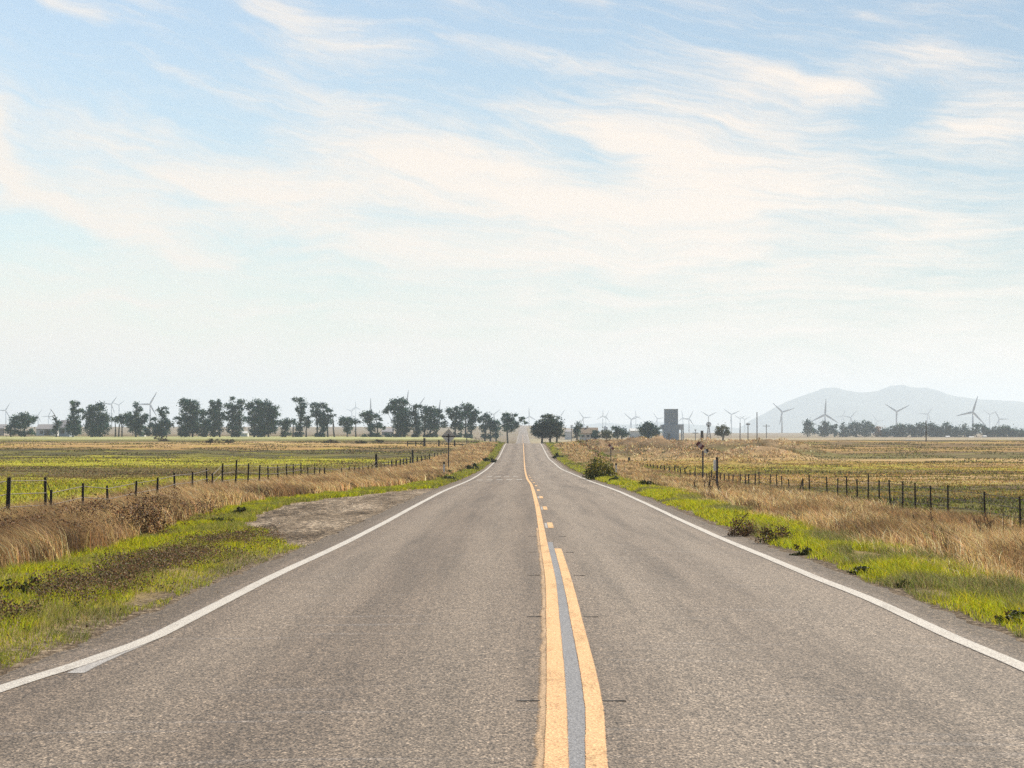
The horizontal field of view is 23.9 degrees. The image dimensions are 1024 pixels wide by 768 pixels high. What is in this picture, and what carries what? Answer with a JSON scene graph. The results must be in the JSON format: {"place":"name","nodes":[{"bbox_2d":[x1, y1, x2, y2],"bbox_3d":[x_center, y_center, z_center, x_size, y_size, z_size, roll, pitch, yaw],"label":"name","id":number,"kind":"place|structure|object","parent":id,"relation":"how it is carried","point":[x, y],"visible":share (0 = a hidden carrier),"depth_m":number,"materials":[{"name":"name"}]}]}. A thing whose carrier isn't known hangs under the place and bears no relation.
{"place":"outdoors","nodes":[
{"label":"outdoors","id":0,"kind":"place"},
{"bbox_2d":[0,443,503,668],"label":"green grass","id":1,"kind":"structure","parent":0,"point":[253,509],"depth_m":32.37,"materials":[{"name":"plant"}]},
{"bbox_2d":[0,425,1023,767],"bbox_3d":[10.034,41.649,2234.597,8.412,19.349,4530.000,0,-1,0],"label":"road","id":2,"kind":"structure","parent":0,"point":[472,621],"depth_m":18.04,"materials":[{"name":"asphalt"}]},
{"bbox_2d":[0,425,1023,675],"bbox_3d":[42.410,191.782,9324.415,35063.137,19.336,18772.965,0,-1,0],"label":"ground","id":3,"kind":"structure","parent":0,"point":[304,445],"depth_m":345.38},
{"bbox_2d":[0,424,8,435],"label":"distant shed","id":4,"kind":"structure","parent":3,"relation":"on","point":[2,427],"depth_m":1251.60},
{"bbox_2d":[3,411,38,436],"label":"eucalyptus tree","id":5,"kind":"object","parent":3,"relation":"on","point":[23,419],"visible":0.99,"depth_m":1009.76,"materials":[{"name":"green plant"}]},
{"bbox_2d":[0,578,42,598],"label":"weed clump","id":6,"kind":"object","parent":3,"relation":"on","point":[22,588],"visible":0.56,"depth_m":26.48,"materials":[{"name":"green plant"}]},
{"bbox_2d":[11,572,66,591],"bbox_3d":[-5.380,2.273,27.597,0.662,0.240,0.596,0,-1,0],"label":"weed clump","id":7,"kind":"object","parent":3,"relation":"on","point":[32,579],"visible":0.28,"depth_m":27.62,"materials":[{"name":"green plant"}]},
{"bbox_2d":[36,424,58,435],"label":"long shed","id":8,"kind":"structure","parent":3,"relation":"on","point":[42,430],"depth_m":1180.82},
{"bbox_2d":[48,409,63,436],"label":"eucalyptus tree","id":9,"kind":"object","parent":3,"relation":"on","point":[55,429],"visible":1,"depth_m":1010.58,"materials":[{"name":"green plant"}]},
{"bbox_2d":[59,420,71,436],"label":"barn","id":10,"kind":"structure","parent":3,"relation":"on","point":[63,433],"depth_m":1090.68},
{"bbox_2d":[64,400,85,436],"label":"eucalyptus tree","id":11,"kind":"object","parent":3,"relation":"on","point":[74,426],"visible":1,"depth_m":1000.11,"materials":[{"name":"green plant"}]},
{"bbox_2d":[79,400,111,436],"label":"eucalyptus tree","id":12,"kind":"object","parent":3,"relation":"on","point":[98,425],"visible":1,"depth_m":994.37,"materials":[{"name":"green plant"}]},
{"bbox_2d":[67,489,135,519],"bbox_3d":[-8.229,2.596,48.921,1.953,0.941,2.153,0,-1,0],"label":"dead bush","id":13,"kind":"object","parent":3,"relation":"on","point":[100,507],"visible":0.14,"depth_m":48.97,"materials":[{"name":"brown plant"}]},
{"bbox_2d":[0,486,232,544],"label":"brush","id":14,"kind":"object","parent":3,"relation":"on","point":[110,508],"visible":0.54,"depth_m":47.85,"materials":[{"name":"brown plant"}]},
{"bbox_2d":[109,411,133,436],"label":"eucalyptus tree","id":15,"kind":"object","parent":3,"relation":"on","point":[121,418],"visible":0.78,"depth_m":1000.25,"materials":[{"name":"green plant"}]},
{"bbox_2d":[124,401,148,436],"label":"eucalyptus tree","id":16,"kind":"object","parent":3,"relation":"on","point":[136,423],"visible":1,"depth_m":989.28,"materials":[{"name":"green plant"}]},
{"bbox_2d":[108,483,179,535],"bbox_3d":[-7.091,2.450,46.496,1.520,1.103,1.420,0,-1,0],"label":"dead bush","id":17,"kind":"object","parent":3,"relation":"on","point":[151,516],"visible":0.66,"depth_m":46.39,"materials":[{"name":"brown plant"}]},
{"bbox_2d":[139,392,156,421],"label":"wind turbine","id":18,"kind":"object","parent":3,"relation":"on","point":[151,407],"visible":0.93,"depth_m":3963.15,"materials":[{"name":"paint"}]},
{"bbox_2d":[141,406,174,436],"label":"eucalyptus tree","id":19,"kind":"object","parent":3,"relation":"on","point":[162,426],"visible":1,"depth_m":984.70,"materials":[{"name":"green plant"}]},
{"bbox_2d":[0,524,316,639],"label":"weed patch","id":20,"kind":"object","parent":3,"relation":"on","point":[151,559],"visible":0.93,"depth_m":30.22,"materials":[{"name":"green plant"}]},
{"bbox_2d":[172,398,204,436],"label":"eucalyptus tree","id":21,"kind":"object","parent":3,"relation":"on","point":[193,425],"visible":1,"depth_m":983.81,"materials":[{"name":"green plant"}]},
{"bbox_2d":[198,409,209,436],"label":"eucalyptus tree","id":22,"kind":"object","parent":3,"relation":"on","point":[203,422],"visible":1,"depth_m":989.56,"materials":[{"name":"green plant"}]},
{"bbox_2d":[0,456,427,507],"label":"pasture grass","id":23,"kind":"structure","parent":3,"relation":"on","point":[51,482],"depth_m":190.38,"materials":[{"name":"plant"}]},
{"bbox_2d":[204,399,228,436],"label":"eucalyptus tree","id":24,"kind":"object","parent":3,"relation":"on","point":[214,416],"visible":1,"depth_m":984.42,"materials":[{"name":"green plant"}]},
{"bbox_2d":[223,396,247,436],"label":"eucalyptus tree","id":25,"kind":"object","parent":3,"relation":"on","point":[235,417],"visible":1,"depth_m":985.00,"materials":[{"name":"green plant"}]},
{"bbox_2d":[0,440,478,475],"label":"field tufts","id":26,"kind":"object","parent":3,"relation":"on","point":[266,445],"visible":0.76,"depth_m":395.66,"materials":[{"name":"plant"}]},
{"bbox_2d":[233,506,249,513],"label":"weed clump","id":27,"kind":"object","parent":3,"relation":"on","point":[239,509],"visible":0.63,"depth_m":61.92,"materials":[{"name":"green plant"}]},
{"bbox_2d":[0,438,482,511],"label":"post and wire fence","id":28,"kind":"object","parent":3,"relation":"on","point":[8,492],"visible":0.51,"depth_m":78.93,"materials":[{"name":"wood"}]},
{"bbox_2d":[0,441,497,569],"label":"dry grass","id":29,"kind":"structure","parent":3,"relation":"on","point":[23,544],"depth_m":63.84,"materials":[{"name":"plant"}]},
{"bbox_2d":[243,397,281,436],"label":"eucalyptus tree","id":30,"kind":"object","parent":3,"relation":"on","point":[266,412],"visible":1,"depth_m":979.54,"materials":[{"name":"green plant"}]},
{"bbox_2d":[276,417,297,436],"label":"eucalyptus tree","id":31,"kind":"object","parent":3,"relation":"on","point":[285,423],"visible":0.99,"depth_m":984.89,"materials":[{"name":"green plant"}]},
{"bbox_2d":[290,396,313,436],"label":"eucalyptus tree","id":32,"kind":"object","parent":3,"relation":"on","point":[305,419],"visible":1,"depth_m":979.88,"materials":[{"name":"green plant"}]},
{"bbox_2d":[308,402,336,436],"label":"eucalyptus tree","id":33,"kind":"object","parent":3,"relation":"on","point":[322,421],"visible":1,"depth_m":979.72,"materials":[{"name":"green plant"}]},
{"bbox_2d":[245,488,436,545],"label":"gravel pullout","id":34,"kind":"structure","parent":3,"relation":"on","point":[306,523],"depth_m":61.84,"materials":[{"name":"gravel"}]},
{"bbox_2d":[337,415,361,436],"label":"eucalyptus tree","id":35,"kind":"object","parent":3,"relation":"on","point":[347,427],"visible":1,"depth_m":974.32,"materials":[{"name":"green plant"}]},
{"bbox_2d":[359,409,385,436],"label":"eucalyptus tree","id":36,"kind":"object","parent":3,"relation":"on","point":[369,416],"visible":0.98,"depth_m":974.34,"materials":[{"name":"green plant"}]},
{"bbox_2d":[382,428,394,434],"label":"tan barn","id":37,"kind":"structure","parent":3,"relation":"on","point":[387,430],"depth_m":1300.06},
{"bbox_2d":[379,396,414,436],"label":"eucalyptus tree","id":38,"kind":"object","parent":3,"relation":"on","point":[402,425],"visible":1,"depth_m":958.58,"materials":[{"name":"green plant"}]},
{"bbox_2d":[408,403,423,436],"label":"eucalyptus tree","id":39,"kind":"object","parent":3,"relation":"on","point":[416,425],"visible":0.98,"depth_m":959.66,"materials":[{"name":"green plant"}]},
{"bbox_2d":[416,404,448,436],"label":"eucalyptus tree","id":40,"kind":"object","parent":3,"relation":"on","point":[432,422],"visible":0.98,"depth_m":954.10,"materials":[{"name":"green plant"}]},
{"bbox_2d":[407,438,466,445],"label":"rail fence","id":41,"kind":"object","parent":3,"relation":"on","point":[424,441],"visible":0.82,"depth_m":469.86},
{"bbox_2d":[441,429,455,466],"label":"diamond sign","id":42,"kind":"object","parent":3,"relation":"on","point":[448,436],"visible":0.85,"depth_m":193.07,"materials":[{"name":"metal"}]},
{"bbox_2d":[445,406,464,437],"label":"eucalyptus tree","id":43,"kind":"object","parent":3,"relation":"on","point":[454,418],"visible":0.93,"depth_m":954.36,"materials":[{"name":"green plant"}]},
{"bbox_2d":[457,402,482,438],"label":"eucalyptus tree","id":44,"kind":"object","parent":3,"relation":"on","point":[472,416],"visible":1,"depth_m":948.78,"materials":[{"name":"green plant"}]},
{"bbox_2d":[465,463,478,469],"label":"weed clump","id":45,"kind":"object","parent":3,"relation":"on","point":[472,467],"visible":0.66,"depth_m":209.85,"materials":[{"name":"green plant"}]},
{"bbox_2d":[477,413,494,440],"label":"eucalyptus tree","id":46,"kind":"object","parent":3,"relation":"on","point":[485,418],"visible":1,"depth_m":949.64,"materials":[{"name":"green plant"}]},
{"bbox_2d":[488,419,502,441],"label":"eucalyptus tree","id":47,"kind":"object","parent":3,"relation":"on","point":[495,429],"visible":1,"depth_m":949.07,"materials":[{"name":"green plant"}]},
{"bbox_2d":[500,412,528,442],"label":"eucalyptus tree","id":48,"kind":"object","parent":3,"relation":"on","point":[511,424],"visible":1,"depth_m":899.43,"materials":[{"name":"green plant"}]},
{"bbox_2d":[529,413,565,442],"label":"round tree","id":49,"kind":"object","parent":3,"relation":"on","point":[548,425],"visible":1,"depth_m":718.55,"materials":[{"name":"green plant"}]},
{"bbox_2d":[565,430,570,439],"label":"hazy shed","id":50,"kind":"structure","parent":3,"relation":"on","point":[567,434],"depth_m":1499.53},
{"bbox_2d":[377,439,773,489],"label":"roadside weeds","id":51,"kind":"object","parent":3,"relation":"on","point":[605,455],"visible":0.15,"depth_m":306.86,"materials":[{"name":"plant"}]},
{"bbox_2d":[571,421,583,440],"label":"tree","id":52,"kind":"object","parent":3,"relation":"on","point":[577,428],"visible":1,"depth_m":879.31,"materials":[{"name":"green plant"}]},
{"bbox_2d":[579,426,597,439],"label":"farm house","id":53,"kind":"structure","parent":3,"relation":"on","point":[586,432],"depth_m":899.70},
{"bbox_2d":[589,429,601,439],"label":"tree","id":54,"kind":"object","parent":3,"relation":"on","point":[595,434],"visible":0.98,"depth_m":848.60,"materials":[{"name":"green plant"}]},
{"bbox_2d":[580,454,620,479],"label":"rabbitbrush","id":55,"kind":"object","parent":3,"relation":"on","point":[596,471],"visible":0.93,"depth_m":145.56,"materials":[{"name":"green plant"}]},
{"bbox_2d":[600,427,614,438],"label":"tree","id":56,"kind":"object","parent":3,"relation":"on","point":[605,434],"visible":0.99,"depth_m":849.48,"materials":[{"name":"green plant"}]},
{"bbox_2d":[611,425,629,439],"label":"tree","id":57,"kind":"object","parent":3,"relation":"on","point":[619,431],"visible":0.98,"depth_m":858.63,"materials":[{"name":"green plant"}]},
{"bbox_2d":[629,428,642,437],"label":"hazy warehouse","id":58,"kind":"structure","parent":3,"relation":"on","point":[634,432],"depth_m":1499.38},
{"bbox_2d":[639,479,656,484],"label":"weed clump","id":59,"kind":"object","parent":3,"relation":"on","point":[644,482],"visible":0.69,"depth_m":107.83,"materials":[{"name":"green plant"}]},
{"bbox_2d":[636,420,662,438],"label":"tree","id":60,"kind":"object","parent":3,"relation":"on","point":[647,429],"visible":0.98,"depth_m":877.95,"materials":[{"name":"green plant"}]},
{"bbox_2d":[660,409,683,439],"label":"grain elevator","id":61,"kind":"object","parent":3,"relation":"on","point":[671,427],"visible":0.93,"depth_m":1099.40,"materials":[{"name":"metal"}]},
{"bbox_2d":[696,441,708,477],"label":"striped sign","id":62,"kind":"object","parent":3,"relation":"on","point":[700,445],"visible":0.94,"depth_m":171.86,"materials":[{"name":"metal"}]},
{"bbox_2d":[590,435,826,462],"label":"mound grass","id":63,"kind":"structure","parent":3,"relation":"on","point":[690,450],"depth_m":354.38,"materials":[{"name":"plant"}]},
{"bbox_2d":[705,472,722,490],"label":"dead weed","id":64,"kind":"object","parent":3,"relation":"on","point":[715,482],"visible":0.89,"depth_m":91.86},
{"bbox_2d":[713,457,717,485],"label":"sign post","id":65,"kind":"object","parent":3,"relation":"on","point":[715,465],"visible":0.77,"depth_m":115.84,"materials":[{"name":"metal"}]},
{"bbox_2d":[714,424,731,439],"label":"tree","id":66,"kind":"object","parent":3,"relation":"on","point":[721,428],"visible":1,"depth_m":819.35,"materials":[{"name":"green plant"}]},
{"bbox_2d":[726,507,758,535],"bbox_3d":[4.441,2.656,46.451,0.699,0.574,0.702,0,-1,0],"label":"roadside bush","id":67,"kind":"object","parent":3,"relation":"on","point":[738,530],"visible":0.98,"depth_m":46.40,"materials":[{"name":"green plant"}]},
{"bbox_2d":[750,523,795,543],"bbox_3d":[4.628,2.633,42.525,0.854,0.371,0.808,0,-1,0],"label":"roadside bush","id":68,"kind":"object","parent":3,"relation":"on","point":[765,532],"visible":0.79,"depth_m":42.48,"materials":[{"name":"green plant"}]},
{"bbox_2d":[773,403,793,432],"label":"wind turbine","id":69,"kind":"object","parent":3,"relation":"on","point":[781,419],"visible":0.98,"depth_m":4206.64,"materials":[{"name":"paint"}]},
{"bbox_2d":[552,440,1023,590],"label":"dry grass","id":70,"kind":"structure","parent":3,"relation":"on","point":[958,536],"depth_m":58.51,"materials":[{"name":"plant"}]},
{"bbox_2d":[790,544,811,555],"bbox_3d":[4.465,2.569,37.446,0.377,0.232,0.402,0,-1,0],"label":"weed clump","id":71,"kind":"object","parent":3,"relation":"on","point":[806,550],"visible":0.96,"depth_m":37.37,"materials":[{"name":"green plant"}]},
{"bbox_2d":[800,417,818,436],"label":"distant tree","id":72,"kind":"object","parent":3,"relation":"on","point":[810,429],"visible":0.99,"depth_m":1747.77,"materials":[{"name":"green plant"}]},
{"bbox_2d":[622,441,1023,504],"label":"field tufts","id":73,"kind":"object","parent":3,"relation":"on","point":[905,450],"visible":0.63,"depth_m":338.73,"materials":[{"name":"plant"}]},
{"bbox_2d":[816,421,831,436],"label":"distant tree","id":74,"kind":"object","parent":3,"relation":"on","point":[826,428],"visible":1,"depth_m":1747.15,"materials":[{"name":"green plant"}]},
{"bbox_2d":[813,401,837,422],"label":"wind turbine","id":75,"kind":"object","parent":3,"relation":"on","point":[824,415],"visible":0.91,"depth_m":3541.16,"materials":[{"name":"paint"}]},
{"bbox_2d":[628,457,1023,528],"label":"post and wire fence","id":76,"kind":"object","parent":3,"relation":"on","point":[889,497],"visible":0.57,"depth_m":98.35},
{"bbox_2d":[630,456,1023,527],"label":"pasture grass","id":77,"kind":"structure","parent":3,"relation":"on","point":[943,486],"depth_m":182.63,"materials":[{"name":"plant"}]},
{"bbox_2d":[830,424,839,436],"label":"distant tree","id":78,"kind":"object","parent":3,"relation":"on","point":[834,432],"visible":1,"depth_m":1747.69,"materials":[{"name":"green plant"}]},
{"bbox_2d":[837,423,853,436],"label":"distant tree","id":79,"kind":"object","parent":3,"relation":"on","point":[847,431],"visible":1,"depth_m":1746.56,"materials":[{"name":"green plant"}]},
{"bbox_2d":[848,420,862,436],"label":"distant tree","id":80,"kind":"object","parent":3,"relation":"on","point":[854,432],"visible":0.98,"depth_m":1746.72,"materials":[{"name":"green plant"}]},
{"bbox_2d":[846,566,876,573],"bbox_3d":[4.571,2.421,31.420,0.436,0.132,0.463,0,-1,0],"label":"weed clump","id":81,"kind":"object","parent":3,"relation":"on","point":[864,568],"visible":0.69,"depth_m":31.36,"materials":[{"name":"green plant"}]},
{"bbox_2d":[857,421,876,436],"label":"distant tree","id":82,"kind":"object","parent":3,"relation":"on","point":[868,427],"visible":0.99,"depth_m":1747.31,"materials":[{"name":"green plant"}]},
{"bbox_2d":[873,425,885,436],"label":"distant tree","id":83,"kind":"object","parent":3,"relation":"on","point":[877,433],"visible":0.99,"depth_m":1747.34,"materials":[{"name":"green plant"}]},
{"bbox_2d":[879,427,892,436],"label":"distant tree","id":84,"kind":"object","parent":3,"relation":"on","point":[887,432],"visible":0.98,"depth_m":1746.06,"materials":[{"name":"green plant"}]},
{"bbox_2d":[885,423,899,436],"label":"distant tree","id":85,"kind":"object","parent":3,"relation":"on","point":[894,431],"visible":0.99,"depth_m":1746.90,"materials":[{"name":"green plant"}]},
{"bbox_2d":[895,423,912,436],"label":"distant tree","id":86,"kind":"object","parent":3,"relation":"on","point":[903,430],"visible":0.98,"depth_m":1746.74,"materials":[{"name":"green plant"}]},
{"bbox_2d":[906,424,919,436],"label":"distant tree","id":87,"kind":"object","parent":3,"relation":"on","point":[913,430],"visible":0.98,"depth_m":1746.07,"materials":[{"name":"green plant"}]},
{"bbox_2d":[915,422,927,436],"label":"distant tree","id":88,"kind":"object","parent":3,"relation":"on","point":[921,432],"visible":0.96,"depth_m":1746.51,"materials":[{"name":"green plant"}]},
{"bbox_2d":[925,421,937,436],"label":"distant tree","id":89,"kind":"object","parent":3,"relation":"on","point":[930,432],"visible":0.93,"depth_m":1747.96,"materials":[{"name":"green plant"}]},
{"bbox_2d":[934,422,948,436],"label":"distant tree","id":90,"kind":"object","parent":3,"relation":"on","point":[940,432],"visible":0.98,"depth_m":1746.98,"materials":[{"name":"green plant"}]},
{"bbox_2d":[942,421,954,436],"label":"distant tree","id":91,"kind":"object","parent":3,"relation":"on","point":[949,428],"visible":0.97,"depth_m":1746.71,"materials":[{"name":"green plant"}]},
{"bbox_2d":[950,424,964,436],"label":"distant tree","id":92,"kind":"object","parent":3,"relation":"on","point":[956,434],"visible":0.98,"depth_m":1747.20,"materials":[{"name":"green plant"}]},
{"bbox_2d":[957,422,969,436],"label":"distant tree","id":93,"kind":"object","parent":3,"relation":"on","point":[964,426],"visible":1,"depth_m":1747.04,"materials":[{"name":"green plant"}]},
{"bbox_2d":[957,396,983,430],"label":"wind turbine","id":94,"kind":"object","parent":3,"relation":"on","point":[973,413],"visible":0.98,"depth_m":3362.99,"materials":[{"name":"paint"}]},
{"bbox_2d":[963,428,977,436],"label":"distant tree","id":95,"kind":"object","parent":3,"relation":"on","point":[969,433],"visible":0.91,"depth_m":1746.42,"materials":[{"name":"green plant"}]},
{"bbox_2d":[971,422,983,436],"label":"distant tree","id":96,"kind":"object","parent":3,"relation":"on","point":[977,429],"visible":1,"depth_m":1747.68,"materials":[{"name":"green plant"}]},
{"bbox_2d":[978,423,989,434],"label":"distant tree","id":97,"kind":"object","parent":3,"relation":"on","point":[983,428],"visible":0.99,"depth_m":1747.56,"materials":[{"name":"green plant"}]},
{"bbox_2d":[978,428,993,436],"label":"distant tree","id":98,"kind":"object","parent":3,"relation":"on","point":[988,432],"visible":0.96,"depth_m":1747.53,"materials":[{"name":"green plant"}]},
{"bbox_2d":[971,506,1008,531],"bbox_3d":[10.273,3.075,51.870,0.829,0.899,0.308,0,-1,0],"label":"dead weed","id":99,"kind":"object","parent":3,"relation":"on","point":[987,521],"visible":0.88,"depth_m":51.89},
{"bbox_2d":[991,426,1004,436],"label":"distant tree","id":100,"kind":"object","parent":3,"relation":"on","point":[994,432],"visible":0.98,"depth_m":1745.38,"materials":[{"name":"green plant"}]},
{"bbox_2d":[998,424,1013,436],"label":"distant tree","id":101,"kind":"object","parent":3,"relation":"on","point":[1006,429],"visible":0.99,"depth_m":1745.65,"materials":[{"name":"green plant"}]},
{"bbox_2d":[994,608,1023,623],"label":"weed clump","id":102,"kind":"object","parent":3,"relation":"on","point":[997,617],"visible":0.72,"depth_m":22.55,"materials":[{"name":"green plant"}]},
{"bbox_2d":[1007,427,1019,436],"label":"distant tree","id":103,"kind":"object","parent":3,"relation":"on","point":[1014,431],"visible":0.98,"depth_m":1745.33,"materials":[{"name":"green plant"}]},
{"bbox_2d":[0,0,1023,427],"label":"sky","id":104,"kind":"structure","parent":0,"point":[591,208],"materials":[{"name":"blue"}]},
{"bbox_2d":[566,422,737,432],"bbox_3d":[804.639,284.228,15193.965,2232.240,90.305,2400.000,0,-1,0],"label":"hills","id":105,"kind":"structure","parent":0,"point":[699,428],"depth_m":14912.88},
{"bbox_2d":[546,443,1023,637],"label":"green grass","id":106,"kind":"structure","parent":0,"point":[891,566],"depth_m":33.72,"materials":[{"name":"plant"}]},
{"bbox_2d":[735,385,1023,432],"bbox_3d":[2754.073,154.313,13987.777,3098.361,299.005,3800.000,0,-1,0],"label":"mountain","id":107,"kind":"structure","parent":0,"point":[866,406],"depth_m":13212.31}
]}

